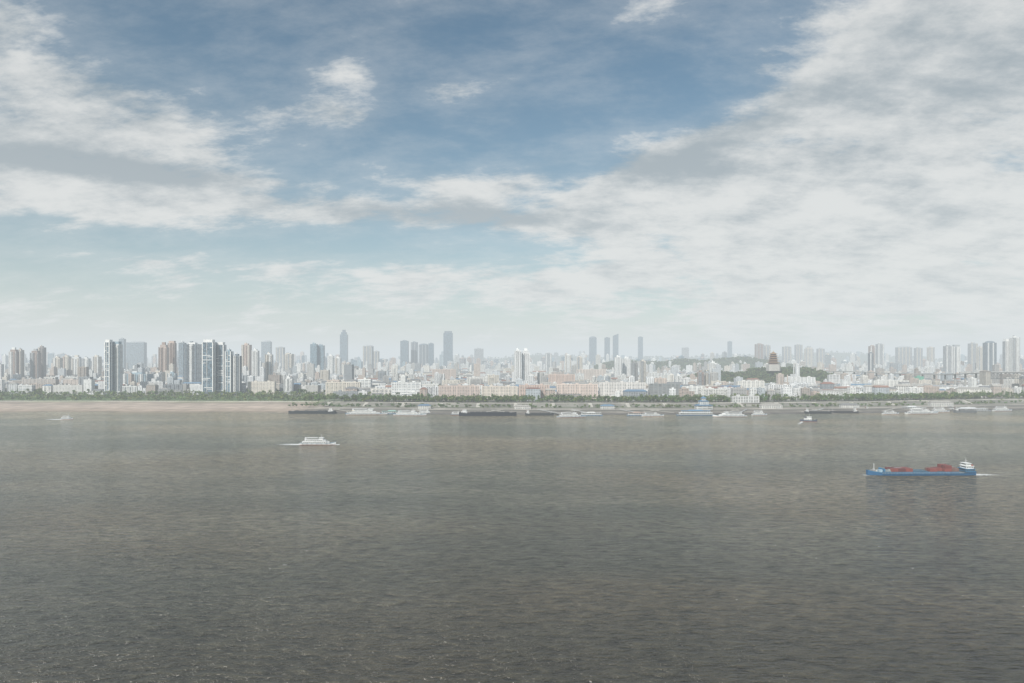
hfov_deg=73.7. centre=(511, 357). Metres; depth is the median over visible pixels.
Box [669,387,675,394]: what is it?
residential block
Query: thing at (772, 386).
apartment slab
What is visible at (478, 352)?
office tower
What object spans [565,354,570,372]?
apartment tower
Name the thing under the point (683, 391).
residential block
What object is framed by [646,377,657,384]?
apartment block
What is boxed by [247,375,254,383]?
apartment block
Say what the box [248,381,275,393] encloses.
apartment slab
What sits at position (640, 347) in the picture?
skyscraper
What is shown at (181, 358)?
office tower
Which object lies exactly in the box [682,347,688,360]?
office tower
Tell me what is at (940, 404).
quay warehouse
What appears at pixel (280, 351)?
office tower
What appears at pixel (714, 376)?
apartment block
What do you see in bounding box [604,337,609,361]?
skyscraper
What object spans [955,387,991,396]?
residential block
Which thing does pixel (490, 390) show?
riverside apartment row
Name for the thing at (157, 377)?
apartment block
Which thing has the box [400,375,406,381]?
apartment block
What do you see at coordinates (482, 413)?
moored barge
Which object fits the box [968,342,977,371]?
apartment tower
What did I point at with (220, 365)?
glass apartment tower
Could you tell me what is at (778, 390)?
residential block
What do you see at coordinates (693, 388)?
riverside apartment row
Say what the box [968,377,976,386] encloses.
apartment block
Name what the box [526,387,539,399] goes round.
residential block
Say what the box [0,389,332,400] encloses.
beach tree belt
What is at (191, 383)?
residential block
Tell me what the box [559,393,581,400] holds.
shop house
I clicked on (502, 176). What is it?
sky
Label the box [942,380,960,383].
residential block
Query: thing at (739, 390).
residential block
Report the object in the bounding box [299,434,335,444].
passenger ferry
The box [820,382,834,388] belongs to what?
apartment block
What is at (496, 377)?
apartment block
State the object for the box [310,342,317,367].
glass office tower
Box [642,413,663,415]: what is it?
passenger ferry
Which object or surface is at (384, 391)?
residential block
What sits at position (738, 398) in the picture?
terrace hall
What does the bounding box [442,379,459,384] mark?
residential block
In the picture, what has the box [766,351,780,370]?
pagoda tower
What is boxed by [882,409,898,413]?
passenger ferry
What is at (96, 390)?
shop house
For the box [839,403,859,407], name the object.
quay warehouse
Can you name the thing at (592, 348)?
skyscraper
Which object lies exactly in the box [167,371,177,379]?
apartment block
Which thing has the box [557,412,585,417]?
passenger ferry
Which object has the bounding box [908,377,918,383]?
apartment block
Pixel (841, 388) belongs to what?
residential block
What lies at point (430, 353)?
office tower
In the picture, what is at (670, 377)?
apartment block
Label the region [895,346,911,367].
office tower
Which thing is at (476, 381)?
apartment block
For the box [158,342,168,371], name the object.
apartment tower
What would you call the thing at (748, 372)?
snake hill woods
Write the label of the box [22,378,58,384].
apartment slab
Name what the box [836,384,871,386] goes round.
warehouse
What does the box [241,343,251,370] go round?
apartment tower
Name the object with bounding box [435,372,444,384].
apartment block
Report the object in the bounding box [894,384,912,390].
residential block
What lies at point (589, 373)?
apartment slab
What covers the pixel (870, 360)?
apartment tower
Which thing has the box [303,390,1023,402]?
riverside tree row
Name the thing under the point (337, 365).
apartment tower
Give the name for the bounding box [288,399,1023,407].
terrace shrubs
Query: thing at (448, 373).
apartment slab
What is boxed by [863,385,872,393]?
residential block
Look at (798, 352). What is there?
office tower
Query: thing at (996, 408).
passenger ferry
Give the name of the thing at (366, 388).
residential block
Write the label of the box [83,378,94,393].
apartment block
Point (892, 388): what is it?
residential block
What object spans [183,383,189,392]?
residential block
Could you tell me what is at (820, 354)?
office tower
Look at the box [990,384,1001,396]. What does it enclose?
residential block
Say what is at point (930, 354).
office tower
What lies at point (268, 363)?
apartment tower
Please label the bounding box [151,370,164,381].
apartment block
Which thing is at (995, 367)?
apartment block
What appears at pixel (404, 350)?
office tower
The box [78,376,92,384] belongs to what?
apartment block
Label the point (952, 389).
residential block
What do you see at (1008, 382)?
apartment block
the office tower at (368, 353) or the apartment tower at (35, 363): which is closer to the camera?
the apartment tower at (35, 363)
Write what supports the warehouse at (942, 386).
on the riverbank
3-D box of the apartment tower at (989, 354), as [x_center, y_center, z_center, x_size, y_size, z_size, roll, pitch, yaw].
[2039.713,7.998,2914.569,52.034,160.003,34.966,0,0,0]
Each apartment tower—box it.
[8,347,18,377]
[18,348,23,377]
[30,349,40,378]
[38,345,45,377]
[53,356,62,374]
[62,355,70,369]
[71,355,81,374]
[82,356,90,369]
[92,355,101,374]
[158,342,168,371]
[168,341,176,372]
[202,340,217,394]
[216,342,225,394]
[225,348,233,393]
[232,353,242,394]
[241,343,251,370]
[251,348,258,375]
[265,352,272,381]
[328,354,333,373]
[335,356,340,373]
[514,348,520,381]
[522,348,529,380]
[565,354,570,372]
[577,355,581,368]
[614,355,621,377]
[622,356,630,376]
[631,360,637,380]
[640,359,645,381]
[709,361,716,372]
[868,345,874,363]
[868,351,873,370]
[875,343,883,368]
[943,344,952,372]
[952,345,959,373]
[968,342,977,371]
[976,346,982,370]
[983,341,996,370]
[1002,339,1008,373]
[1009,335,1018,373]
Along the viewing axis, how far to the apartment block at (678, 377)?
1851.60 m
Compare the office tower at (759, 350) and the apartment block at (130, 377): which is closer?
the apartment block at (130, 377)
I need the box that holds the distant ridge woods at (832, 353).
[633,350,997,362]
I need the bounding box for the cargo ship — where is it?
[866,460,976,475]
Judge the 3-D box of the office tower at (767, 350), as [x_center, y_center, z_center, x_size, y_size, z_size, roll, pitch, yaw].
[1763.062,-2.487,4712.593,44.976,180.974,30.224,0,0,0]
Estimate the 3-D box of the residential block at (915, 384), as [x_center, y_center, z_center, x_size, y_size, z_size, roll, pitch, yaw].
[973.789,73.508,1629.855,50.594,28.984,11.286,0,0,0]
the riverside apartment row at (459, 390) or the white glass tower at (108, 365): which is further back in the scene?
the white glass tower at (108, 365)
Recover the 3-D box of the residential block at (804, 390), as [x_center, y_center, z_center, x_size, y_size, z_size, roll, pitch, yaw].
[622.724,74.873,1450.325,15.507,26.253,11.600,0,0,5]
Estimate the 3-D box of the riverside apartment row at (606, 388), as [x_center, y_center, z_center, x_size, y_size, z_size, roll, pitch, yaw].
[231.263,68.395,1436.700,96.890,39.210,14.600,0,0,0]
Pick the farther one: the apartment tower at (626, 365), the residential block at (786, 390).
the apartment tower at (626, 365)
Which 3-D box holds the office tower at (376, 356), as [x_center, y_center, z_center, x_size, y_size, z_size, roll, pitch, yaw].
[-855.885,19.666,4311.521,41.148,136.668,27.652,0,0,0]
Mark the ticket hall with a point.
(703, 402)
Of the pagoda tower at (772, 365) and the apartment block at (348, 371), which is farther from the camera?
the pagoda tower at (772, 365)
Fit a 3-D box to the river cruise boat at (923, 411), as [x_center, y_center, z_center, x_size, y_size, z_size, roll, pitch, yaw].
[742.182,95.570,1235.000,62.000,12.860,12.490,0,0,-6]
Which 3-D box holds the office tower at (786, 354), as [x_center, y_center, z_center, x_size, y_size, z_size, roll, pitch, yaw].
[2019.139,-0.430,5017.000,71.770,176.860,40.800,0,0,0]
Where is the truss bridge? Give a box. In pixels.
[979,369,1023,386]
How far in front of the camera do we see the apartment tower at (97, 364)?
2701.60 m
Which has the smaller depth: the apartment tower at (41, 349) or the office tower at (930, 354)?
the apartment tower at (41, 349)
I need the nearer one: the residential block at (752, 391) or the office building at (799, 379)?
the residential block at (752, 391)
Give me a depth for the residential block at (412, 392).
1416.11 m
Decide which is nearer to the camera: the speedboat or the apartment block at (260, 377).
the speedboat
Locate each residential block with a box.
[8,382,18,393]
[18,384,35,392]
[29,382,54,393]
[42,384,52,393]
[53,384,82,393]
[122,385,137,392]
[138,385,145,393]
[146,383,158,393]
[164,383,188,393]
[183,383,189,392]
[184,382,201,387]
[190,384,201,393]
[242,383,245,392]
[280,384,283,391]
[294,383,301,392]
[306,384,320,394]
[318,383,325,389]
[333,390,357,398]
[345,387,357,390]
[357,386,374,395]
[358,390,367,395]
[370,387,390,395]
[372,381,385,385]
[401,390,418,397]
[419,387,427,396]
[421,385,438,397]
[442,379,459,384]
[493,383,502,385]
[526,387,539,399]
[545,388,555,400]
[611,390,620,398]
[623,389,647,400]
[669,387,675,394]
[679,387,694,398]
[698,387,726,398]
[717,386,732,396]
[719,385,744,387]
[731,387,746,395]
[749,387,756,394]
[757,387,764,399]
[767,389,774,399]
[774,388,780,393]
[781,387,796,399]
[789,381,810,387]
[791,386,806,398]
[800,387,809,397]
[810,391,819,399]
[818,390,846,396]
[833,386,849,390]
[847,386,855,398]
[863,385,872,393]
[872,385,888,394]
[889,387,896,390]
[889,390,907,394]
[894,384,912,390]
[906,386,923,393]
[910,382,931,386]
[921,385,949,394]
[932,380,939,384]
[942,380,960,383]
[946,388,956,392]
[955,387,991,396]
[956,381,967,385]
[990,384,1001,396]
[1002,387,1013,396]
[1011,386,1021,396]
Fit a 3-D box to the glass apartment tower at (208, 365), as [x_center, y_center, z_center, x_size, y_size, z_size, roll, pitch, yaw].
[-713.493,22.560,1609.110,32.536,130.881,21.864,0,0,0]
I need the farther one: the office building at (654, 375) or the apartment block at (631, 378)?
the office building at (654, 375)
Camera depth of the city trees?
1627.55 m
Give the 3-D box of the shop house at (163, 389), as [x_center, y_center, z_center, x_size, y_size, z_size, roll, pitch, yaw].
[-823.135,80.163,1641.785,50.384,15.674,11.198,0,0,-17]
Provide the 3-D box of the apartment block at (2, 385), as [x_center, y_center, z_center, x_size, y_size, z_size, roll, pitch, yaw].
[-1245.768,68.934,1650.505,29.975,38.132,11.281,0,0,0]
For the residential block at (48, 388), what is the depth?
1644.73 m
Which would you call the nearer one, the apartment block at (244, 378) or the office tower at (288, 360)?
the apartment block at (244, 378)
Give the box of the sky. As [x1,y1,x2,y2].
[0,0,1023,358]
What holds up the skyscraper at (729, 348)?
on the ground
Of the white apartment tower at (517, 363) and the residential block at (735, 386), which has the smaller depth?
the residential block at (735, 386)
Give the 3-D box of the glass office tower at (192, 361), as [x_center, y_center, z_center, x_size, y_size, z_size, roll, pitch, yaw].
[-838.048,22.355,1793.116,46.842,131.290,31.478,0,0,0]
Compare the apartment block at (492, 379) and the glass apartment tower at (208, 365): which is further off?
the apartment block at (492, 379)
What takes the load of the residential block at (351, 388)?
on the riverbank
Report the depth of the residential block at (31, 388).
1640.87 m
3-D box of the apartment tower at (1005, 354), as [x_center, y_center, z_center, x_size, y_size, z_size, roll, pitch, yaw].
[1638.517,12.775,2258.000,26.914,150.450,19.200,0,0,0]
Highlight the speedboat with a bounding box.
[61,416,72,419]
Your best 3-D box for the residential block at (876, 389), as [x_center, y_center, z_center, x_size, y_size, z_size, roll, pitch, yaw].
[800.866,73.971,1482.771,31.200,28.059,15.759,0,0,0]
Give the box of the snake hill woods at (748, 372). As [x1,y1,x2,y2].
[682,366,835,382]
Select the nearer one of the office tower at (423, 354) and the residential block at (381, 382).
the residential block at (381, 382)
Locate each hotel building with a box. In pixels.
[326,381,360,395]
[391,381,420,399]
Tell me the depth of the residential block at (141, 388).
1642.08 m
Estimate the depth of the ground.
7829.42 m
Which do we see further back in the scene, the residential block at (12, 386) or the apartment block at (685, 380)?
the apartment block at (685, 380)
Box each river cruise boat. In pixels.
[346,408,386,414]
[393,410,425,415]
[713,412,746,416]
[904,407,937,413]
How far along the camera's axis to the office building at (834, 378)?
1950.00 m
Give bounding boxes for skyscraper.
[340,330,347,362]
[443,331,452,367]
[589,336,596,364]
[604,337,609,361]
[613,334,617,360]
[638,336,642,359]
[727,341,731,357]
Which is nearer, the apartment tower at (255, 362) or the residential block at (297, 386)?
the residential block at (297, 386)
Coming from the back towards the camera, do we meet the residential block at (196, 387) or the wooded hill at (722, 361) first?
the wooded hill at (722, 361)
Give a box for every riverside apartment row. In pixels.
[439,384,479,396]
[482,385,516,399]
[519,384,549,398]
[557,383,597,398]
[599,381,645,399]
[681,385,701,399]
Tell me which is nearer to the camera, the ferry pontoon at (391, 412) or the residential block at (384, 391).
the ferry pontoon at (391, 412)
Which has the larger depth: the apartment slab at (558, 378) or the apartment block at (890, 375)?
the apartment block at (890, 375)
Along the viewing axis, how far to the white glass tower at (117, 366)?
1641.60 m
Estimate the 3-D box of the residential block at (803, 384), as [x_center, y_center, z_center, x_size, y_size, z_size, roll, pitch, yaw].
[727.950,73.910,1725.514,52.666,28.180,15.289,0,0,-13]
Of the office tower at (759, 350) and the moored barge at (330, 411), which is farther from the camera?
the office tower at (759, 350)
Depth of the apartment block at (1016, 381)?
1807.00 m
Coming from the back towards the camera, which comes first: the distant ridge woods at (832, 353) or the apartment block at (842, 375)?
the distant ridge woods at (832, 353)
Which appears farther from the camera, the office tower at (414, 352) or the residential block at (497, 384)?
the office tower at (414, 352)
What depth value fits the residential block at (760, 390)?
1428.83 m
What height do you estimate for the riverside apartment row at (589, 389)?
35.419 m
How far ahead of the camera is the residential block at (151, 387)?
1640.55 m
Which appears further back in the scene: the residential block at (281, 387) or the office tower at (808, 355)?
the office tower at (808, 355)
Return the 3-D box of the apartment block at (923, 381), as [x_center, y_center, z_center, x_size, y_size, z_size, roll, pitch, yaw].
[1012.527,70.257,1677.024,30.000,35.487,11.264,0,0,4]
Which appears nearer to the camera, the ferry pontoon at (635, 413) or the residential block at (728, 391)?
the ferry pontoon at (635, 413)
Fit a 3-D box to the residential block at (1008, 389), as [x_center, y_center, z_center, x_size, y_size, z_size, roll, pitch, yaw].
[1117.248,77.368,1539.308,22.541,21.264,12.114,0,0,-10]
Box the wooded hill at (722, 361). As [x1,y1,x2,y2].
[597,358,787,370]
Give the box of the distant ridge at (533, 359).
[434,355,610,363]
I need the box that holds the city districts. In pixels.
[0,360,1023,383]
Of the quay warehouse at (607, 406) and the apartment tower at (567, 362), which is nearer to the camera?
the quay warehouse at (607, 406)
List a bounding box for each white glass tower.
[103,340,113,394]
[113,342,122,393]
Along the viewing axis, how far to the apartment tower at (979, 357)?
3501.60 m
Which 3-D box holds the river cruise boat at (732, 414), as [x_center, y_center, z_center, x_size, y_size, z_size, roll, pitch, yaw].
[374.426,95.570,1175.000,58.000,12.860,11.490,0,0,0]
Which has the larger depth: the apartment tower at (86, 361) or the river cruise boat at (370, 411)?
the apartment tower at (86, 361)
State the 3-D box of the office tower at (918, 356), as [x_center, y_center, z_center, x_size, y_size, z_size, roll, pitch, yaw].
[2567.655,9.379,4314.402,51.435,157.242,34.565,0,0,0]
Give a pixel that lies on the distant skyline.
(358, 361)
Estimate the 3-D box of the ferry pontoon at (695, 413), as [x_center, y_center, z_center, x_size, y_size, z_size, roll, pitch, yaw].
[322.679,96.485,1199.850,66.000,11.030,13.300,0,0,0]
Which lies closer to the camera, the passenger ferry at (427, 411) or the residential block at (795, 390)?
the passenger ferry at (427, 411)
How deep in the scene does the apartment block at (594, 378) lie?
1714.22 m
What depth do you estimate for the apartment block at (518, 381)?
1672.07 m
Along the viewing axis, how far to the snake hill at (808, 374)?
2226.92 m
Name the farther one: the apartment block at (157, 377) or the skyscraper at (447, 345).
the skyscraper at (447, 345)
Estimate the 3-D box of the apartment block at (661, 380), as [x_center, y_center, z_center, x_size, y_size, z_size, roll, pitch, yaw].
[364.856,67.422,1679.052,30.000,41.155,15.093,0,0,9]
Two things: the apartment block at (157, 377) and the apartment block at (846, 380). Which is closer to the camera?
the apartment block at (846, 380)
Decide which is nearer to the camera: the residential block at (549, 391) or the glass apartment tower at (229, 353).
the residential block at (549, 391)
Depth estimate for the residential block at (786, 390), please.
1429.09 m
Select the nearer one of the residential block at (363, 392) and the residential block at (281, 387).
the residential block at (363, 392)
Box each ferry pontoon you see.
[382,410,401,413]
[579,412,602,415]
[627,411,644,415]
[676,410,714,415]
[902,406,921,408]
[949,407,990,410]
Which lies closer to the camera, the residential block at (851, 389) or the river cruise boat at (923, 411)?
the river cruise boat at (923, 411)
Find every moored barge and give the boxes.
[288,408,335,413]
[459,409,516,415]
[525,410,553,415]
[804,409,831,413]
[832,408,858,412]
[953,406,976,412]
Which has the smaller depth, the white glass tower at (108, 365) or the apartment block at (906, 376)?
the white glass tower at (108, 365)
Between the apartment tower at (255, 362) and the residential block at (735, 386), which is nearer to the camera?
the residential block at (735, 386)
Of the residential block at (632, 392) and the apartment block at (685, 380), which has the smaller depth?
the residential block at (632, 392)
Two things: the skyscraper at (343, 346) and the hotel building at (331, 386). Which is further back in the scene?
the skyscraper at (343, 346)
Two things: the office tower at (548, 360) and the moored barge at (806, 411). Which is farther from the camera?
the office tower at (548, 360)
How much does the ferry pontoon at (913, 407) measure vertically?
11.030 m
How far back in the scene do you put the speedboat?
1117.85 m
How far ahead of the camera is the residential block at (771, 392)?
1428.03 m
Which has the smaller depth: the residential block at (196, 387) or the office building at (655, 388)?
the office building at (655, 388)
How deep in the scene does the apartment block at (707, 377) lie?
1711.60 m
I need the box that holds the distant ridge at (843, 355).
[633,353,942,363]
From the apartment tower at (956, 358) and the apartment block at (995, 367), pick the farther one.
the apartment tower at (956, 358)
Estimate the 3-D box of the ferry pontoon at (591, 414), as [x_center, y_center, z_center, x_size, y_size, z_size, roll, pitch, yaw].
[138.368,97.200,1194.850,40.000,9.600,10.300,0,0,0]
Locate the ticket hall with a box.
[694,395,712,408]
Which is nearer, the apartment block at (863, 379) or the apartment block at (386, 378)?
the apartment block at (863, 379)
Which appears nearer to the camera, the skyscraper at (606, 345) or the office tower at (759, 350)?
the office tower at (759, 350)
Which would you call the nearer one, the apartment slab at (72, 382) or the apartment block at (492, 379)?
the apartment slab at (72, 382)
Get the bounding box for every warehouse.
[418,404,430,408]
[514,405,530,408]
[600,404,614,408]
[758,403,782,408]
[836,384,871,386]
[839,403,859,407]
[928,401,953,406]
[933,385,954,387]
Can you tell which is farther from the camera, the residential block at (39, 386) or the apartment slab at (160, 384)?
the apartment slab at (160, 384)
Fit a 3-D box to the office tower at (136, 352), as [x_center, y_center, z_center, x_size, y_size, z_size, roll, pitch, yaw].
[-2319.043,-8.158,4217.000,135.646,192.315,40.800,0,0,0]
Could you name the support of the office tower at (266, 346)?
on the ground
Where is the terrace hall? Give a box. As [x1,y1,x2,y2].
[731,394,758,402]
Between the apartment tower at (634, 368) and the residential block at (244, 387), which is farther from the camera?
the apartment tower at (634, 368)
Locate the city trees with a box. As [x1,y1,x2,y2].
[5,369,920,399]
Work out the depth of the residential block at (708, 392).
1411.35 m
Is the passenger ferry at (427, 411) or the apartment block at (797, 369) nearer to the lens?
the passenger ferry at (427, 411)
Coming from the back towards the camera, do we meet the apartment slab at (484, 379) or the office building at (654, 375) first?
the office building at (654, 375)
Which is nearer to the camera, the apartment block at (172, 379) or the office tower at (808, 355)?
the apartment block at (172, 379)
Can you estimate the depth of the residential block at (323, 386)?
1694.40 m
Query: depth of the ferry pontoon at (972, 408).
1294.53 m
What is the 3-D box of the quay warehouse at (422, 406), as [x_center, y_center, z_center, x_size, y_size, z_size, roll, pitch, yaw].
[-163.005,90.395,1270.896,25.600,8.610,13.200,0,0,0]
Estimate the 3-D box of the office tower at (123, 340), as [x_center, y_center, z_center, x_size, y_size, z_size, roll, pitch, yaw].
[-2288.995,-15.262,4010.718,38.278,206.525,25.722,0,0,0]
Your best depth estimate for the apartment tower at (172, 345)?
2201.60 m
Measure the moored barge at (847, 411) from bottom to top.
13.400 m
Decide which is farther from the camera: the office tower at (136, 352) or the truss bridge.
the office tower at (136, 352)
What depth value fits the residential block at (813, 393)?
1441.56 m
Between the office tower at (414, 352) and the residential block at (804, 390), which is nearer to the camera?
the residential block at (804, 390)
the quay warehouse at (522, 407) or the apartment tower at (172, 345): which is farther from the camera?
the apartment tower at (172, 345)
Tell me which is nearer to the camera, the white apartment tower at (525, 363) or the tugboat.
the tugboat
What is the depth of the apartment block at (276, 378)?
1782.00 m
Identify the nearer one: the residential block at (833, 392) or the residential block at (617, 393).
the residential block at (617, 393)
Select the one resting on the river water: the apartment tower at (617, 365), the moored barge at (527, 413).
the moored barge at (527, 413)
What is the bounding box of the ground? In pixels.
[0,359,998,395]
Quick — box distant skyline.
[0,351,1023,368]
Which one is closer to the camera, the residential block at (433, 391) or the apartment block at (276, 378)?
the residential block at (433, 391)
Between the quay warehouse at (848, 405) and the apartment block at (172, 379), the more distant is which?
the apartment block at (172, 379)
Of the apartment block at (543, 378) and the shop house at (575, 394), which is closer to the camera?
the shop house at (575, 394)
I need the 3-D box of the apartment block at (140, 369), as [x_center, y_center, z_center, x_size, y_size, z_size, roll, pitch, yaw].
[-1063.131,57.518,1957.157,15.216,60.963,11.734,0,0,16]
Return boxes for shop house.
[91,389,103,393]
[158,388,181,394]
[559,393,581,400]
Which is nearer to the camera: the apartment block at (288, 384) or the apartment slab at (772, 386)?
the apartment slab at (772, 386)
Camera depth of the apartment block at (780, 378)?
1762.71 m
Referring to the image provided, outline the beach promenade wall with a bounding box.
[114,401,315,401]
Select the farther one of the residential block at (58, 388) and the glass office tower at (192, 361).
the glass office tower at (192, 361)
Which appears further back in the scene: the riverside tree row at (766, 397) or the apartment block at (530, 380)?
the apartment block at (530, 380)
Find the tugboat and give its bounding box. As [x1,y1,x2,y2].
[800,416,816,421]
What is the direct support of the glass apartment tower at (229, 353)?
on the ground
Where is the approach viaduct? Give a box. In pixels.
[826,371,978,385]
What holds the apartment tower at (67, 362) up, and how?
on the ground
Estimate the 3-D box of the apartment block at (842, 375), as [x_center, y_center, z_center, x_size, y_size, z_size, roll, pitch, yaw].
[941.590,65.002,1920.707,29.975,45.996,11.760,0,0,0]
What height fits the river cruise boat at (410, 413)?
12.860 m
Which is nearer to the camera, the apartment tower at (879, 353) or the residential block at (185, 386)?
the residential block at (185, 386)
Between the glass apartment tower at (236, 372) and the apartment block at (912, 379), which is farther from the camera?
the apartment block at (912, 379)
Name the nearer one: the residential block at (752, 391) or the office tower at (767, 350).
the residential block at (752, 391)
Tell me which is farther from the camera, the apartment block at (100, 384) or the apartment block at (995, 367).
the apartment block at (995, 367)
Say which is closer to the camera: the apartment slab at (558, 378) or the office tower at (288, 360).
the apartment slab at (558, 378)
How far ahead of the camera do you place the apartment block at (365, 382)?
1593.15 m
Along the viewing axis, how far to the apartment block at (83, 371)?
1902.65 m
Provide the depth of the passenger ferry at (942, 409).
1268.41 m
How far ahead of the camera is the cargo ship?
585.34 m
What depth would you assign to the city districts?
2980.78 m
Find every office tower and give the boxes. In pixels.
[119,338,125,369]
[126,341,146,369]
[179,341,185,375]
[183,341,201,382]
[261,340,271,362]
[276,346,284,367]
[283,352,293,371]
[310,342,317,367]
[318,344,324,369]
[363,345,373,368]
[374,350,378,368]
[400,340,408,366]
[411,341,417,363]
[419,344,427,365]
[428,342,433,365]
[474,348,482,363]
[545,352,551,370]
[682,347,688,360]
[755,343,763,358]
[764,344,770,359]
[782,346,790,362]
[794,344,802,363]
[804,346,813,366]
[816,348,824,367]
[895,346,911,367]
[914,347,922,367]
[927,346,934,364]
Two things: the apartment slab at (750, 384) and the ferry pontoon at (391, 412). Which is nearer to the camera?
the ferry pontoon at (391, 412)
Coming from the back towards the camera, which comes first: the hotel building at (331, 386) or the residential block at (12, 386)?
the residential block at (12, 386)
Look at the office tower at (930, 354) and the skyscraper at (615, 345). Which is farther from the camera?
the skyscraper at (615, 345)
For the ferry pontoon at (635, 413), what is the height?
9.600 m
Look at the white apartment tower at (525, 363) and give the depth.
1964.65 m
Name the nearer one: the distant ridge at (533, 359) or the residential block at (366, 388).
the residential block at (366, 388)
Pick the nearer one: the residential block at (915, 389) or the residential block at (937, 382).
the residential block at (915, 389)
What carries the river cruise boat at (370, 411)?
on the river water
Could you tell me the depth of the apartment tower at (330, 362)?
2699.50 m
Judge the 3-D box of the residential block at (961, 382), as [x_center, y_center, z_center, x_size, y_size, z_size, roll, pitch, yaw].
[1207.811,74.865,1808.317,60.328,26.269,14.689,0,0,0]
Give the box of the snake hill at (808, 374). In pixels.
[721,370,826,381]
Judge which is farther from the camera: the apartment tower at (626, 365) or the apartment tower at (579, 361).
the apartment tower at (579, 361)
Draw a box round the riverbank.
[0,395,1023,414]
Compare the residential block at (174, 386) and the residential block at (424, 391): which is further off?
the residential block at (174, 386)
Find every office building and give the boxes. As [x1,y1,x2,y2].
[647,372,671,380]
[649,382,679,396]
[784,376,814,383]
[827,374,855,383]
[872,379,908,386]
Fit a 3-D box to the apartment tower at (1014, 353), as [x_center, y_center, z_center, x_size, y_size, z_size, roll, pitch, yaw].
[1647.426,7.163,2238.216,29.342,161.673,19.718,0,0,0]
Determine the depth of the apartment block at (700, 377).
1699.65 m
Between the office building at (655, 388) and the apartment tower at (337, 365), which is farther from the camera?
the apartment tower at (337, 365)
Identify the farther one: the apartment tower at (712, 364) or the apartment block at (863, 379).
the apartment tower at (712, 364)
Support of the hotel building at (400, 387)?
on the riverbank
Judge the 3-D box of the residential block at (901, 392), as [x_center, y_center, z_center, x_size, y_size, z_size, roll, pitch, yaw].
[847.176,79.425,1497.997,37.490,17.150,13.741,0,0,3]
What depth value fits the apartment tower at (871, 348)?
3801.60 m
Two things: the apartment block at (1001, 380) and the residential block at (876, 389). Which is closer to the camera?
the residential block at (876, 389)
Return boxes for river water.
[0,410,1023,682]
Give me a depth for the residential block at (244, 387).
1669.93 m
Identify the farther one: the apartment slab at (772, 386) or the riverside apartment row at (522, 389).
the apartment slab at (772, 386)
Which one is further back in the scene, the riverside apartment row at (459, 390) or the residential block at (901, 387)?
the residential block at (901, 387)
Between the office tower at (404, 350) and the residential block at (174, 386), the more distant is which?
the office tower at (404, 350)
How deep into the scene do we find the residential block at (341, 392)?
1476.15 m
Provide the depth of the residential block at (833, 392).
1451.33 m
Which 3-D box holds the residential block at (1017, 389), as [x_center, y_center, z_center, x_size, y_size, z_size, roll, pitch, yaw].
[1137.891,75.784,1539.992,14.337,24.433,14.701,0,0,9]
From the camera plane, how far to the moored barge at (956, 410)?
1256.67 m
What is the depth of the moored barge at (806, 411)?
1231.18 m
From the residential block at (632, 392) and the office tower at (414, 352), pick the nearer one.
the residential block at (632, 392)
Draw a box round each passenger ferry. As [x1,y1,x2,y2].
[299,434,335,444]
[419,407,429,413]
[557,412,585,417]
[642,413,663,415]
[751,410,766,414]
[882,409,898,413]
[932,407,949,411]
[992,405,1011,410]
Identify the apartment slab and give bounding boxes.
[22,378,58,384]
[63,379,77,384]
[140,381,164,388]
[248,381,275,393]
[432,369,455,379]
[467,376,487,384]
[548,374,574,384]
[576,369,605,379]
[736,380,763,387]
[766,384,792,391]
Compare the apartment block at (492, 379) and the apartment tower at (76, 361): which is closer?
the apartment block at (492, 379)
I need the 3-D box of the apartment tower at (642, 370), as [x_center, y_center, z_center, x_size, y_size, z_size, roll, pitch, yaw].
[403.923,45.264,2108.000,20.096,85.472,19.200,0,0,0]
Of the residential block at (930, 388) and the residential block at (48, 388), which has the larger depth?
the residential block at (48, 388)
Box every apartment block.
[0,378,4,391]
[78,366,88,376]
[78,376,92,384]
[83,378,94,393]
[98,381,103,389]
[123,371,152,383]
[128,373,135,383]
[138,367,144,371]
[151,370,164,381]
[151,373,160,381]
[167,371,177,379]
[167,376,181,383]
[242,373,248,383]
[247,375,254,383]
[255,367,264,381]
[268,374,280,382]
[284,375,293,393]
[299,377,310,384]
[320,369,329,379]
[344,364,353,379]
[358,378,371,386]
[383,375,392,383]
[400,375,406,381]
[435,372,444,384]
[470,378,481,384]
[488,374,498,384]
[490,376,499,385]
[510,378,521,385]
[523,374,533,384]
[541,375,546,382]
[592,375,598,381]
[629,375,634,381]
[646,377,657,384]
[654,377,666,382]
[664,374,673,381]
[675,373,681,381]
[681,378,690,383]
[697,369,703,384]
[704,370,710,384]
[711,372,717,380]
[734,376,742,384]
[776,373,788,384]
[790,363,799,376]
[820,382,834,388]
[840,373,852,381]
[840,375,850,385]
[855,375,867,383]
[888,373,893,379]
[903,374,912,379]
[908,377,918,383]
[917,379,931,383]
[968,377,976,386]
[991,364,998,383]
[999,373,1010,383]
[1001,377,1013,387]
[1011,373,1020,383]
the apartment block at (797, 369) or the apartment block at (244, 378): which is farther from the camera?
the apartment block at (244, 378)
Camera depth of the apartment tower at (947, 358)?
2701.60 m

